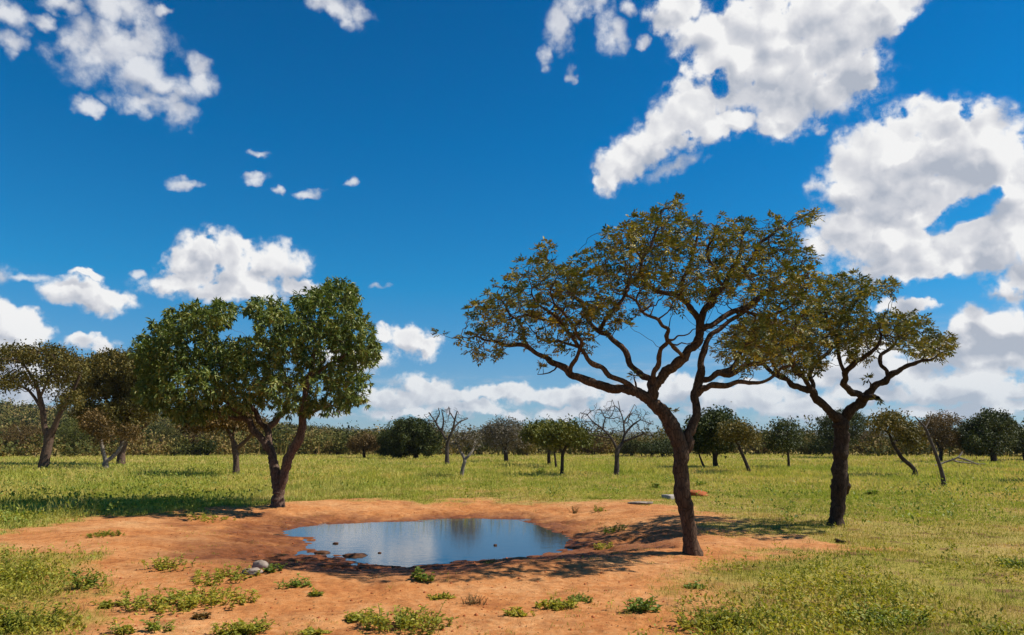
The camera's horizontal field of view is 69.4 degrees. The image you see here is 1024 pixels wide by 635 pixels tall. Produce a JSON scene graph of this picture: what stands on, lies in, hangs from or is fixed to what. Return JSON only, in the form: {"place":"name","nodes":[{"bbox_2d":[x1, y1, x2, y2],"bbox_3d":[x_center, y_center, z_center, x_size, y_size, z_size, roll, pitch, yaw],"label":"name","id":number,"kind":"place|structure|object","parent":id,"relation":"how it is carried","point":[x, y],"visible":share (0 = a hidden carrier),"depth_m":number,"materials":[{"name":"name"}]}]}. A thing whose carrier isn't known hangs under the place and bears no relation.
{"place":"outdoors","nodes":[
{"label":"outdoors","id":0,"kind":"place"},
{"bbox_2d":[273,517,574,566],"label":"water","id":1,"kind":"structure","parent":0,"point":[422,542],"depth_m":15.71,"materials":[{"name":"blue liquid"}]},
{"bbox_2d":[0,450,1023,634],"bbox_3d":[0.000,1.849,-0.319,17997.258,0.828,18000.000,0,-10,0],"label":"ground","id":2,"kind":"structure","parent":0,"point":[146,531],"depth_m":10.92,"materials":[{"name":"brown soil"}]},
{"bbox_2d":[0,420,42,455],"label":"bush","id":3,"kind":"object","parent":2,"relation":"on","point":[26,430],"visible":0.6,"depth_m":122.71,"materials":[{"name":"green plant"}]},
{"bbox_2d":[0,557,71,582],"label":"flowering weed","id":4,"kind":"object","parent":2,"relation":"on","point":[20,569],"visible":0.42,"depth_m":9.54,"materials":[{"name":"green plant"}]},
{"bbox_2d":[0,598,83,634],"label":"flowering weed","id":5,"kind":"object","parent":2,"relation":"on","point":[11,622],"visible":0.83,"depth_m":6.92,"materials":[{"name":"green plant"}]},
{"bbox_2d":[0,339,97,468],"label":"umbrella tree","id":6,"kind":"object","parent":2,"relation":"on","point":[65,364],"visible":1,"depth_m":52.55,"materials":[{"name":"green plant"}]},
{"bbox_2d":[56,416,91,450],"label":"bush","id":7,"kind":"object","parent":2,"relation":"on","point":[70,435],"visible":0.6,"depth_m":138.17,"materials":[{"name":"green plant"}]},
{"bbox_2d":[70,570,105,589],"bbox_3d":[-5.112,3.183,8.897,0.384,0.271,0.341,-8,-12,38],"label":"weed clump","id":8,"kind":"object","parent":2,"relation":"on","point":[88,578],"visible":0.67,"depth_m":8.90,"materials":[{"name":"green plant"}]},
{"bbox_2d":[86,529,125,537],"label":"weed clump","id":9,"kind":"object","parent":2,"relation":"on","point":[99,534],"visible":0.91,"depth_m":14.00,"materials":[{"name":"green plant"}]},
{"bbox_2d":[90,599,123,608],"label":"weed clump","id":10,"kind":"object","parent":2,"relation":"on","point":[110,602],"visible":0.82,"depth_m":7.94,"materials":[{"name":"green plant"}]},
{"bbox_2d":[96,435,119,453],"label":"bush","id":11,"kind":"object","parent":2,"relation":"on","point":[116,441],"visible":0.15,"depth_m":133.31,"materials":[{"name":"green plant"}]},
{"bbox_2d":[74,407,148,468],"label":"tree","id":12,"kind":"object","parent":2,"relation":"on","point":[92,423],"visible":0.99,"depth_m":52.99,"materials":[{"name":"green plant"}]},
{"bbox_2d":[65,345,161,463],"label":"umbrella tree","id":13,"kind":"object","parent":2,"relation":"on","point":[112,373],"visible":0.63,"depth_m":64.33,"materials":[{"name":"green plant"}]},
{"bbox_2d":[105,617,136,634],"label":"weed clump","id":14,"kind":"object","parent":2,"relation":"on","point":[125,629],"visible":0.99,"depth_m":6.74,"materials":[{"name":"green plant"}]},
{"bbox_2d":[130,429,153,454],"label":"bush","id":15,"kind":"object","parent":2,"relation":"on","point":[147,431],"visible":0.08,"depth_m":139.85,"materials":[{"name":"green plant"}]},
{"bbox_2d":[139,615,175,632],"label":"weed clump","id":16,"kind":"object","parent":2,"relation":"on","point":[155,626],"visible":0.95,"depth_m":6.85,"materials":[{"name":"green plant"}]},
{"bbox_2d":[146,420,186,453],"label":"bush","id":17,"kind":"object","parent":2,"relation":"on","point":[168,429],"visible":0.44,"depth_m":140.44,"materials":[{"name":"green plant"}]},
{"bbox_2d":[139,552,197,571],"bbox_3d":[-4.730,3.407,10.215,0.803,0.250,0.526,-3,-10,15],"label":"weed clump","id":18,"kind":"object","parent":2,"relation":"on","point":[164,563],"visible":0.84,"depth_m":10.20,"materials":[{"name":"plant"}]},
{"bbox_2d":[168,434,186,444],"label":"bush","id":19,"kind":"object","parent":2,"relation":"on","point":[178,438],"visible":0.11,"depth_m":134.90,"materials":[{"name":"green plant"}]},
{"bbox_2d":[120,583,260,615],"bbox_3d":[-3.481,3.062,8.019,1.463,0.255,1.112,4,-10,-20],"label":"weed clump","id":20,"kind":"object","parent":2,"relation":"on","point":[187,602],"visible":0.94,"depth_m":7.96,"materials":[{"name":"green plant"}]},
{"bbox_2d":[177,428,213,445],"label":"bush","id":21,"kind":"object","parent":2,"relation":"on","point":[193,437],"visible":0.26,"depth_m":138.99,"materials":[{"name":"green plant"}]},
{"bbox_2d":[191,612,211,619],"bbox_3d":[-3.098,3.001,7.369,0.227,0.126,0.221,0,-10,0],"label":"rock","id":22,"kind":"object","parent":2,"relation":"on","point":[199,616],"visible":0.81,"depth_m":7.35,"materials":[{"name":"brown stone"}]},
{"bbox_2d":[195,439,218,455],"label":"bush","id":23,"kind":"object","parent":2,"relation":"on","point":[200,449],"visible":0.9,"depth_m":119.38,"materials":[{"name":"green plant"}]},
{"bbox_2d":[178,513,235,521],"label":"weed clump","id":24,"kind":"object","parent":2,"relation":"on","point":[202,516],"visible":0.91,"depth_m":18.21,"materials":[{"name":"plant"}]},
{"bbox_2d":[204,429,230,450],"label":"bush","id":25,"kind":"object","parent":2,"relation":"on","point":[214,435],"visible":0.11,"depth_m":136.53,"materials":[{"name":"green plant"}]},
{"bbox_2d":[175,400,272,474],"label":"tree","id":26,"kind":"object","parent":2,"relation":"on","point":[222,424],"visible":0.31,"depth_m":41.70,"materials":[{"name":"green plant"}]},
{"bbox_2d":[190,564,260,585],"bbox_3d":[-3.698,3.285,9.402,0.916,0.239,0.784,0,-10,0],"label":"weed clump","id":27,"kind":"object","parent":2,"relation":"on","point":[236,575],"visible":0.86,"depth_m":9.35,"materials":[{"name":"green plant"}]},
{"bbox_2d":[208,612,275,634],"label":"weed clump","id":28,"kind":"object","parent":2,"relation":"on","point":[238,628],"visible":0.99,"depth_m":6.75,"materials":[{"name":"green plant"}]},
{"bbox_2d":[241,567,262,574],"bbox_3d":[-3.396,3.326,9.672,0.276,0.105,0.215,3,-10,-17],"label":"stone","id":29,"kind":"object","parent":2,"relation":"on","point":[253,571],"visible":0.78,"depth_m":9.60,"materials":[{"name":"grey stone"}]},
{"bbox_2d":[126,275,383,507],"bbox_3d":[-7.775,1.815,21.654,8.542,7.357,6.874,0,-10,0],"label":"green tree","id":30,"kind":"object","parent":2,"relation":"on","point":[233,360],"visible":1,"depth_m":20.39,"materials":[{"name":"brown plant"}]},
{"bbox_2d":[252,560,268,568],"bbox_3d":[-3.460,3.433,10.202,0.246,0.184,0.192,0,-10,0],"label":"stone","id":31,"kind":"object","parent":2,"relation":"on","point":[260,564],"visible":0.56,"depth_m":10.14,"materials":[{"name":"grey stone"}]},
{"bbox_2d":[262,563,287,572],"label":"weed clump","id":32,"kind":"object","parent":2,"relation":"on","point":[269,568],"visible":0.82,"depth_m":9.75,"materials":[{"name":"green plant"}]},
{"bbox_2d":[274,573,311,588],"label":"weed clump","id":33,"kind":"object","parent":2,"relation":"on","point":[296,584],"visible":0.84,"depth_m":8.87,"materials":[{"name":"green plant"}]},
{"bbox_2d":[298,626,332,634],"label":"weed clump","id":34,"kind":"object","parent":2,"relation":"on","point":[318,631],"visible":0.98,"depth_m":6.73,"materials":[{"name":"green plant"}]},
{"bbox_2d":[307,587,324,596],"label":"weed clump","id":35,"kind":"object","parent":2,"relation":"on","point":[314,592],"visible":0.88,"depth_m":8.43,"materials":[{"name":"green plant"}]},
{"bbox_2d":[305,430,329,453],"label":"bush","id":36,"kind":"object","parent":2,"relation":"on","point":[323,437],"visible":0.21,"depth_m":136.69,"materials":[{"name":"green plant"}]},
{"bbox_2d":[314,550,329,553],"bbox_3d":[-3.569,4.430,13.931,0.323,0.078,0.235,0,-10,0],"label":"mud clod","id":37,"kind":"object","parent":2,"relation":"on","point":[321,552],"visible":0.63,"depth_m":13.86,"materials":[{"name":"brown soil"}]},
{"bbox_2d":[322,437,346,454],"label":"bush","id":38,"kind":"object","parent":2,"relation":"on","point":[336,451],"visible":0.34,"depth_m":130.24,"materials":[{"name":"green plant"}]},
{"bbox_2d":[342,553,366,557],"bbox_3d":[-2.891,4.387,13.559,0.473,0.140,0.470,8,-13,-40],"label":"mud clod","id":39,"kind":"object","parent":2,"relation":"on","point":[349,555],"visible":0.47,"depth_m":13.46,"materials":[{"name":"brown soil"}]},
{"bbox_2d":[344,611,377,623],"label":"weed clump","id":40,"kind":"object","parent":2,"relation":"on","point":[351,617],"visible":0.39,"depth_m":7.28,"materials":[{"name":"green plant"}]},
{"bbox_2d":[345,430,379,457],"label":"round tree","id":41,"kind":"object","parent":2,"relation":"on","point":[365,442],"visible":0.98,"depth_m":100.92,"materials":[{"name":"green plant"}]},
{"bbox_2d":[358,596,458,634],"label":"weed clump","id":42,"kind":"object","parent":2,"relation":"on","point":[402,620],"visible":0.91,"depth_m":6.92,"materials":[{"name":"green plant"}]},
{"bbox_2d":[374,414,446,458],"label":"round tree","id":43,"kind":"object","parent":2,"relation":"on","point":[399,439],"visible":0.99,"depth_m":94.95,"materials":[{"name":"green plant"}]},
{"bbox_2d":[6,503,825,634],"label":"pebbles","id":44,"kind":"object","parent":2,"relation":"on","point":[476,614],"visible":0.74,"depth_m":8.94,"materials":[{"name":"brown stone"}]},
{"bbox_2d":[410,566,434,582],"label":"weed clump","id":45,"kind":"object","parent":2,"relation":"on","point":[424,577],"visible":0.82,"depth_m":9.20,"materials":[{"name":"green plant"}]},
{"bbox_2d":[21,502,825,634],"bbox_3d":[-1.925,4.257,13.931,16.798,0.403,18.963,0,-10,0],"label":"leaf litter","id":46,"kind":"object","parent":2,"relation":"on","point":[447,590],"visible":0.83,"depth_m":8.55,"materials":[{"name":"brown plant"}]},
{"bbox_2d":[6,499,870,634],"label":"grass","id":47,"kind":"structure","parent":2,"relation":"on","point":[427,610],"depth_m":8.54,"materials":[{"name":"green plant"}]},
{"bbox_2d":[427,592,456,599],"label":"weed clump","id":48,"kind":"object","parent":2,"relation":"on","point":[439,596],"visible":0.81,"depth_m":8.42,"materials":[{"name":"green plant"}]},
{"bbox_2d":[424,407,467,463],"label":"bare tree","id":49,"kind":"object","parent":2,"relation":"on","point":[447,460],"visible":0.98,"depth_m":66.29,"materials":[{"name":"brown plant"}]},
{"bbox_2d":[442,419,490,475],"bbox_3d":[-2.533,7.033,39.514,2.557,3.103,3.409,-1,-10,8],"label":"tree","id":50,"kind":"object","parent":2,"relation":"on","point":[467,439],"visible":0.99,"depth_m":39.31,"materials":[{"name":"green plant"}]},
{"bbox_2d":[462,593,487,605],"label":"dry shrub","id":51,"kind":"object","parent":2,"relation":"on","point":[472,601],"visible":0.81,"depth_m":8.05,"materials":[{"name":"brown plant"}]},
{"bbox_2d":[464,433,488,453],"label":"bush","id":52,"kind":"object","parent":2,"relation":"on","point":[476,450],"visible":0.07,"depth_m":131.27,"materials":[{"name":"green plant"}]},
{"bbox_2d":[476,414,533,461],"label":"grey tree","id":53,"kind":"object","parent":2,"relation":"on","point":[507,437],"visible":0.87,"depth_m":78.58,"materials":[{"name":"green plant"}]},
{"bbox_2d":[0,546,1021,634],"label":"wildflowers","id":54,"kind":"object","parent":2,"relation":"on","point":[763,598],"visible":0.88,"depth_m":6.59,"materials":[{"name":"plant"}]},
{"bbox_2d":[0,502,1023,634],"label":"ground cover","id":55,"kind":"object","parent":2,"relation":"on","point":[799,626],"visible":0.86,"depth_m":7.98,"materials":[{"name":"green plant"}]},
{"bbox_2d":[0,397,1023,456],"bbox_3d":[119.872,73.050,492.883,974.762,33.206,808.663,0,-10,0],"label":"woodland","id":56,"kind":"object","parent":2,"relation":"on","point":[30,411],"visible":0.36,"depth_m":127.11,"materials":[{"name":"green plant"}]},
{"bbox_2d":[501,606,535,616],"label":"weed clump","id":57,"kind":"object","parent":2,"relation":"on","point":[514,612],"visible":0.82,"depth_m":7.50,"materials":[{"name":"green plant"}]},
{"bbox_2d":[514,441,537,455],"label":"bush","id":58,"kind":"object","parent":2,"relation":"on","point":[530,449],"visible":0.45,"depth_m":125.11,"materials":[{"name":"green plant"}]},
{"bbox_2d":[514,416,551,464],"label":"umbrella tree","id":59,"kind":"object","parent":2,"relation":"on","point":[526,434],"visible":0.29,"depth_m":61.10,"materials":[{"name":"green plant"}]},
{"bbox_2d":[534,594,578,610],"bbox_3d":[0.477,3.111,7.985,0.485,0.177,0.408,0,-10,0],"label":"weed clump","id":60,"kind":"object","parent":2,"relation":"on","point":[557,604],"visible":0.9,"depth_m":7.95,"materials":[{"name":"green plant"}]},
{"bbox_2d":[544,443,571,468],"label":"tree","id":61,"kind":"object","parent":2,"relation":"on","point":[555,461],"visible":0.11,"depth_m":55.19,"materials":[{"name":"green plant"}]},
{"bbox_2d":[528,413,598,473],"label":"umbrella tree","id":62,"kind":"object","parent":2,"relation":"on","point":[558,434],"visible":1,"depth_m":40.63,"materials":[{"name":"green plant"}]},
{"bbox_2d":[567,506,578,513],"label":"weed clump","id":63,"kind":"object","parent":2,"relation":"on","point":[576,511],"visible":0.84,"depth_m":20.50,"materials":[{"name":"brown plant"}]},
{"bbox_2d":[567,592,593,602],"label":"weed clump","id":64,"kind":"object","parent":2,"relation":"on","point":[584,599],"visible":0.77,"depth_m":8.28,"materials":[{"name":"green plant"}]},
{"bbox_2d":[579,435,610,453],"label":"bush","id":65,"kind":"object","parent":2,"relation":"on","point":[596,449],"visible":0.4,"depth_m":132.22,"materials":[{"name":"green plant"}]},
{"bbox_2d":[594,505,605,512],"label":"weed clump","id":66,"kind":"object","parent":2,"relation":"on","point":[600,509],"visible":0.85,"depth_m":20.09,"materials":[{"name":"green plant"}]},
{"bbox_2d":[593,542,613,549],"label":"weed clump","id":67,"kind":"object","parent":2,"relation":"on","point":[602,547],"visible":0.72,"depth_m":13.70,"materials":[{"name":"green plant"}]},
{"bbox_2d":[603,522,627,533],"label":"weed clump","id":68,"kind":"object","parent":2,"relation":"on","point":[612,529],"visible":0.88,"depth_m":16.22,"materials":[{"name":"green plant"}]},
{"bbox_2d":[579,400,653,475],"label":"bare tree","id":69,"kind":"object","parent":2,"relation":"on","point":[617,451],"visible":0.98,"depth_m":41.73,"materials":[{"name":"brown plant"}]},
{"bbox_2d":[617,439,643,455],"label":"bush","id":70,"kind":"object","parent":2,"relation":"on","point":[630,447],"visible":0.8,"depth_m":117.75,"materials":[{"name":"green plant"}]},
{"bbox_2d":[430,191,835,555],"bbox_3d":[2.146,0.671,12.229,7.146,6.377,4.876,0,-10,0],"label":"flat topped tree","id":71,"kind":"object","parent":2,"relation":"on","point":[682,443],"visible":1,"depth_m":11.85,"materials":[{"name":"green plant"}]},
{"bbox_2d":[627,501,652,503],"bbox_3d":[3.756,5.415,21.628,0.799,0.066,0.613,0,-10,0],"label":"flat rock","id":72,"kind":"object","parent":2,"relation":"on","point":[639,502],"visible":1,"depth_m":21.41,"materials":[{"name":"stone"}]},
{"bbox_2d":[622,593,662,612],"bbox_3d":[1.359,2.994,7.679,0.414,0.237,0.308,2,-10,-14],"label":"weed clump","id":73,"kind":"object","parent":2,"relation":"on","point":[646,605],"visible":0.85,"depth_m":7.65,"materials":[{"name":"green plant"}]},
{"bbox_2d":[636,437,673,456],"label":"round tree","id":74,"kind":"object","parent":2,"relation":"on","point":[662,449],"visible":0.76,"depth_m":109.68,"materials":[{"name":"green plant"}]},
{"bbox_2d":[650,482,660,487],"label":"shrub","id":75,"kind":"object","parent":2,"relation":"on","point":[655,484],"visible":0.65,"depth_m":29.82,"materials":[{"name":"green plant"}]},
{"bbox_2d":[661,494,673,499],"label":"concrete slab","id":76,"kind":"structure","parent":2,"relation":"on","point":[670,496],"depth_m":23.70,"materials":[{"name":"grey concrete"}]},
{"bbox_2d":[682,580,704,588],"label":"weed clump","id":77,"kind":"object","parent":2,"relation":"on","point":[696,584],"visible":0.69,"depth_m":8.90,"materials":[{"name":"green plant"}]},
{"bbox_2d":[690,490,707,495],"bbox_3d":[6.165,6.034,25.296,1.138,0.282,0.894,0,-10,0],"label":"earth mound","id":78,"kind":"object","parent":2,"relation":"on","point":[701,493],"visible":0.41,"depth_m":24.98,"materials":[{"name":"orange soil"}]},
{"bbox_2d":[693,480,706,485],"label":"shrub","id":79,"kind":"object","parent":2,"relation":"on","point":[699,482],"visible":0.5,"depth_m":31.15,"materials":[{"name":"green plant"}]},
{"bbox_2d":[692,436,711,467],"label":"tree","id":80,"kind":"object","parent":2,"relation":"on","point":[702,463],"visible":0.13,"depth_m":55.27,"materials":[{"name":"green plant"}]},
{"bbox_2d":[682,401,742,466],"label":"broad tree","id":81,"kind":"object","parent":2,"relation":"on","point":[706,431],"visible":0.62,"depth_m":53.62,"materials":[{"name":"green plant"}]},
{"bbox_2d":[670,598,768,632],"bbox_3d":[1.953,2.850,6.995,0.914,0.287,0.686,0,-10,0],"label":"flowering weed","id":82,"kind":"object","parent":2,"relation":"on","point":[701,617],"visible":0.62,"depth_m":6.93,"materials":[{"name":"green plant"}]},
{"bbox_2d":[714,416,763,471],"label":"leaning tree","id":83,"kind":"object","parent":2,"relation":"on","point":[734,432],"visible":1,"depth_m":44.49,"materials":[{"name":"green plant"}]},
{"bbox_2d":[747,432,774,453],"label":"bush","id":84,"kind":"object","parent":2,"relation":"on","point":[760,445],"visible":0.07,"depth_m":129.02,"materials":[{"name":"green plant"}]},
{"bbox_2d":[763,416,809,466],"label":"tree","id":85,"kind":"object","parent":2,"relation":"on","point":[786,445],"visible":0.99,"depth_m":54.72,"materials":[{"name":"green plant"}]},
{"bbox_2d":[795,434,815,454],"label":"bush","id":86,"kind":"object","parent":2,"relation":"on","point":[806,450],"visible":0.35,"depth_m":124.76,"materials":[{"name":"green plant"}]},
{"bbox_2d":[708,268,960,525],"bbox_3d":[7.358,1.573,16.517,6.371,6.080,4.793,0,-10,0],"label":"flat topped tree","id":87,"kind":"object","parent":2,"relation":"on","point":[837,339],"visible":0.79,"depth_m":15.85,"materials":[{"name":"green plant"}]},
{"bbox_2d":[803,408,869,456],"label":"broad tree","id":88,"kind":"object","parent":2,"relation":"on","point":[823,444],"visible":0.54,"depth_m":100.23,"materials":[{"name":"green plant"}]},
{"bbox_2d":[853,429,885,452],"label":"bush","id":89,"kind":"object","parent":2,"relation":"on","point":[864,435],"visible":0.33,"depth_m":125.07,"materials":[{"name":"green plant"}]},
{"bbox_2d":[863,489,879,494],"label":"shrub","id":90,"kind":"object","parent":2,"relation":"on","point":[872,491],"visible":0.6,"depth_m":25.54,"materials":[{"name":"green plant"}]},
{"bbox_2d":[834,598,928,630],"bbox_3d":[3.580,2.907,7.147,0.772,0.232,0.780,-7,-12,35],"label":"flowering weed","id":91,"kind":"object","parent":2,"relation":"on","point":[904,613],"visible":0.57,"depth_m":7.11,"materials":[{"name":"green plant"}]},
{"bbox_2d":[863,406,937,476],"bbox_3d":[20.785,6.725,40.017,6.091,3.841,3.480,7,-12,-37],"label":"leaning tree","id":92,"kind":"object","parent":2,"relation":"on","point":[900,427],"visible":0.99,"depth_m":39.34,"materials":[{"name":"green plant"}]},
{"bbox_2d":[902,437,929,454],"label":"bush","id":93,"kind":"object","parent":2,"relation":"on","point":[925,448],"visible":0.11,"depth_m":125.68,"materials":[{"name":"green plant"}]},
{"bbox_2d":[914,413,946,486],"bbox_3d":[17.423,5.394,30.286,1.490,3.156,0.909,7,-12,-35],"label":"dead trunk","id":94,"kind":"object","parent":2,"relation":"on","point":[942,475],"visible":0.98,"depth_m":30.13,"materials":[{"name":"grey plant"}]},
{"bbox_2d":[916,409,965,460],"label":"broad tree","id":95,"kind":"object","parent":2,"relation":"on","point":[941,434],"visible":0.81,"depth_m":78.64,"materials":[{"name":"green plant"}]},
{"bbox_2d":[935,451,985,466],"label":"fallen branch","id":96,"kind":"object","parent":2,"relation":"on","point":[959,457],"visible":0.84,"depth_m":60.62,"materials":[{"name":"grey wood"}]},
{"bbox_2d":[955,407,1023,460],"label":"broad tree","id":97,"kind":"object","parent":2,"relation":"on","point":[985,431],"visible":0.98,"depth_m":76.93,"materials":[{"name":"green plant"}]},
{"bbox_2d":[994,555,1023,567],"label":"flowering weed","id":98,"kind":"object","parent":2,"relation":"on","point":[1012,563],"visible":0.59,"depth_m":10.49,"materials":[{"name":"green plant"}]},
{"bbox_2d":[1009,429,1023,459],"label":"broad tree","id":99,"kind":"object","parent":2,"relation":"on","point":[1020,448],"visible":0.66,"depth_m":84.08,"materials":[{"name":"green plant"}]},
{"bbox_2d":[0,452,1023,534],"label":"grass","id":100,"kind":"structure","parent":0,"point":[643,470],"depth_m":36.18,"materials":[{"name":"green plant"}]},
{"bbox_2d":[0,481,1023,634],"bbox_3d":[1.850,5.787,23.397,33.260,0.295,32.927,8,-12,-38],"label":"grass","id":101,"kind":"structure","parent":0,"point":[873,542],"depth_m":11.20,"materials":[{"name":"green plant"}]},
{"bbox_2d":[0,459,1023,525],"bbox_3d":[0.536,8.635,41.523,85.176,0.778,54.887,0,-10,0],"label":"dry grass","id":102,"kind":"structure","parent":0,"point":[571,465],"depth_m":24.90,"materials":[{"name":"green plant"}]},
{"bbox_2d":[0,0,1023,432],"label":"sky","id":103,"kind":"structure","parent":0,"point":[156,155],"materials":[{"name":"blue"}]},
{"bbox_2d":[337,429,893,441],"bbox_3d":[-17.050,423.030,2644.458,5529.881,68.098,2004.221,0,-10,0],"label":"hills","id":104,"kind":"structure","parent":0,"point":[597,434],"depth_m":2850.80,"materials":[{"name":"green plant"}]},
{"bbox_2d":[346,427,1023,433],"bbox_3d":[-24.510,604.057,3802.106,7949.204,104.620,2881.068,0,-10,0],"label":"hills","id":105,"kind":"structure","parent":0,"point":[663,432],"depth_m":4211.84,"materials":[{"name":"green plant"}]}
]}

